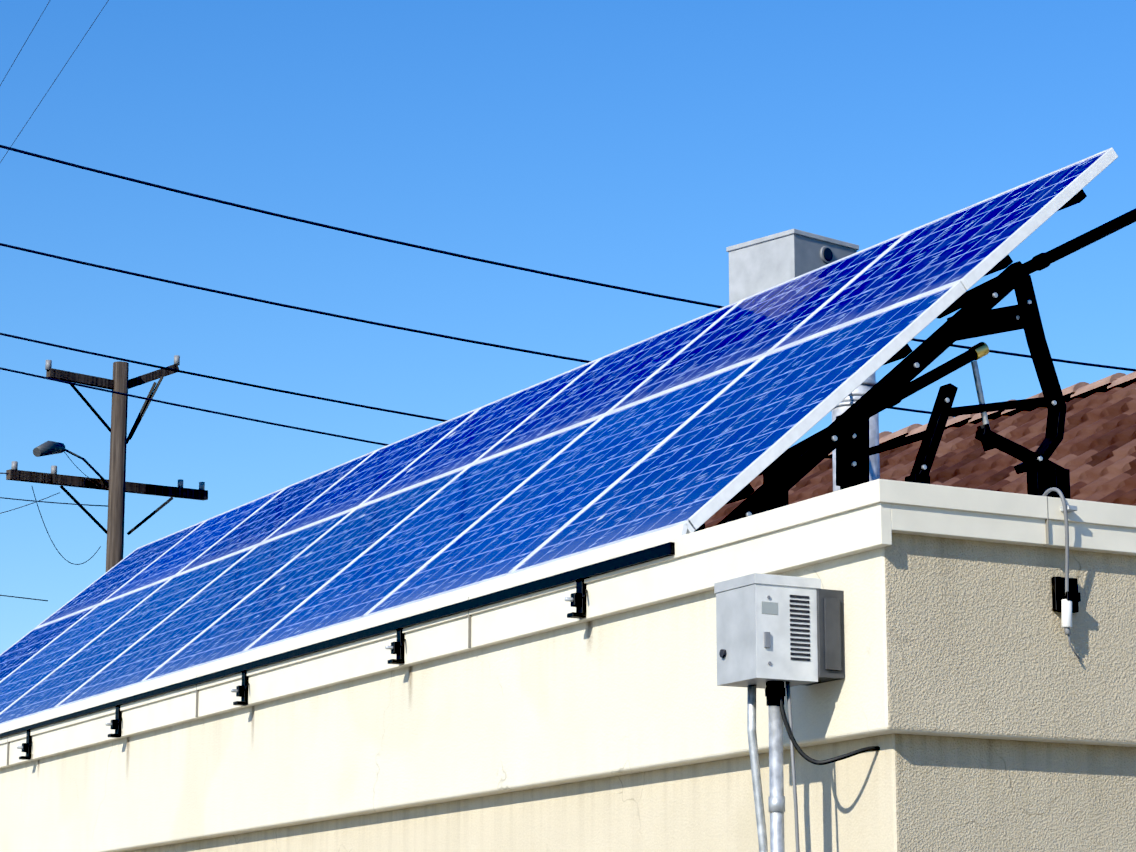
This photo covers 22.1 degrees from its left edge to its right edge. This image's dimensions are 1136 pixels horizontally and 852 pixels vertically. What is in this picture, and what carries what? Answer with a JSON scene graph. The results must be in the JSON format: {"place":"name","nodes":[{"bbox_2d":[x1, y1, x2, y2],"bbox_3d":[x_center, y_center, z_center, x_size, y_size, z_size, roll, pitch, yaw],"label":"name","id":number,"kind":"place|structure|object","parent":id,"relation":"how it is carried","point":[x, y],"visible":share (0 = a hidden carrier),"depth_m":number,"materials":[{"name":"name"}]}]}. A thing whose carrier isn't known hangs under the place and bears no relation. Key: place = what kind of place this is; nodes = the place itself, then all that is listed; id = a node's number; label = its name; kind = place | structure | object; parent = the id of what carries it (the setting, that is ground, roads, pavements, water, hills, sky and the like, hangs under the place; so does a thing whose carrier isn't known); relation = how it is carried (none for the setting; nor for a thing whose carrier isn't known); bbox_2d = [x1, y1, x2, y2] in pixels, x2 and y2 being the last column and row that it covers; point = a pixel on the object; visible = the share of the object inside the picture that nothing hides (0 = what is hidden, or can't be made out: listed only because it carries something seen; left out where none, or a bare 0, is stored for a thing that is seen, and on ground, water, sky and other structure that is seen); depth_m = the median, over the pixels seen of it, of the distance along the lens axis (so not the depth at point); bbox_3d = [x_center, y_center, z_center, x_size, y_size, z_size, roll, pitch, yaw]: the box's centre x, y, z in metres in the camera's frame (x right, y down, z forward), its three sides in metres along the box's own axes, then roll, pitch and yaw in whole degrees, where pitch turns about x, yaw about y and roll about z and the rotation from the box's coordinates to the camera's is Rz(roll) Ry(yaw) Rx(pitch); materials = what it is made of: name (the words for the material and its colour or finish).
{"place":"outdoors","nodes":[
{"label":"outdoors","id":0,"kind":"place"},
{"bbox_2d":[0,533,1135,851],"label":"building walls","id":1,"kind":"structure","parent":0,"point":[978,701],"depth_m":10.46,"materials":[{"name":"beige paint"}]},
{"bbox_2d":[17,579,589,770],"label":"mounting brackets","id":2,"kind":"object","parent":1,"relation":"attached to","point":[577,599],"visible":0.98,"depth_m":12.45,"materials":[{"name":"black metal"}]},
{"bbox_2d":[0,189,1135,737],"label":"panel mounting frame","id":3,"kind":"object","parent":1,"relation":"on","point":[846,435],"visible":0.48,"depth_m":11.45,"materials":[{"name":"black metal"}]},
{"bbox_2d":[0,148,1117,724],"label":"solar array","id":4,"kind":"object","parent":3,"relation":"attached to","point":[696,424],"visible":0.92,"depth_m":13.65,"materials":[{"name":"glass"}]},
{"bbox_2d":[0,479,1135,768],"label":"parapet coping","id":5,"kind":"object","parent":1,"relation":"attached to","point":[864,517],"depth_m":10.44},
{"bbox_2d":[714,573,844,688],"bbox_3d":[0.693,0.679,9.566,0.346,0.339,0.269,6,-13,-28],"label":"junction box","id":6,"kind":"object","parent":1,"relation":"attached to","point":[782,628],"visible":1,"depth_m":9.47,"materials":[{"name":"grey metal"}]},
{"bbox_2d":[747,681,879,851],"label":"conduits","id":7,"kind":"object","parent":1,"relation":"attached to","point":[774,692],"visible":0.96,"depth_m":9.43,"materials":[{"name":"grey metal"}]},
{"bbox_2d":[705,371,1135,528],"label":"tile roof","id":8,"kind":"structure","parent":1,"relation":"on","point":[1094,452],"depth_m":17.73,"materials":[{"name":"tile"}]},
{"bbox_2d":[831,372,879,491],"bbox_3d":[1.446,0.165,15.388,0.288,2.017,1.066,-4,-12,17],"label":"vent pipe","id":9,"kind":"object","parent":8,"relation":"attached to","point":[855,395],"visible":0.12,"depth_m":15.72,"materials":[{"name":"silver metal"}]},
{"bbox_2d":[1042,487,1080,658],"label":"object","id":10,"kind":"structure","parent":1,"relation":"attached to","point":[1066,597],"depth_m":9.65,"materials":[{"name":"grey"}]},
{"bbox_2d":[0,0,1135,653],"label":"sky","id":11,"kind":"structure","parent":0,"point":[629,144],"materials":[{"name":"blue"}]},
{"bbox_2d":[726,229,858,304],"bbox_3d":[0.570,0.055,15.078,0.522,1.606,2.452,8,-14,-34],"label":"rooftop vent box","id":12,"kind":"object","parent":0,"point":[758,265],"visible":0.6,"depth_m":14.26,"materials":[{"name":"grey metal"}]},
{"label":"ground","id":13,"kind":"structure","parent":0,"visible":0},
{"bbox_2d":[6,355,207,571],"bbox_3d":[-5.805,3.852,36.603,2.993,9.904,0.865,9,-15,-37],"label":"utility pole","id":14,"kind":"object","parent":13,"relation":"on","point":[116,485],"visible":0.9,"depth_m":37.08,"materials":[{"name":"brown wood"}]},
{"bbox_2d":[0,0,1135,600],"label":"overhead wires","id":15,"kind":"object","parent":14,"relation":"attached to","point":[328,314],"visible":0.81,"depth_m":24.56,"materials":[{"name":"black"}]}
]}

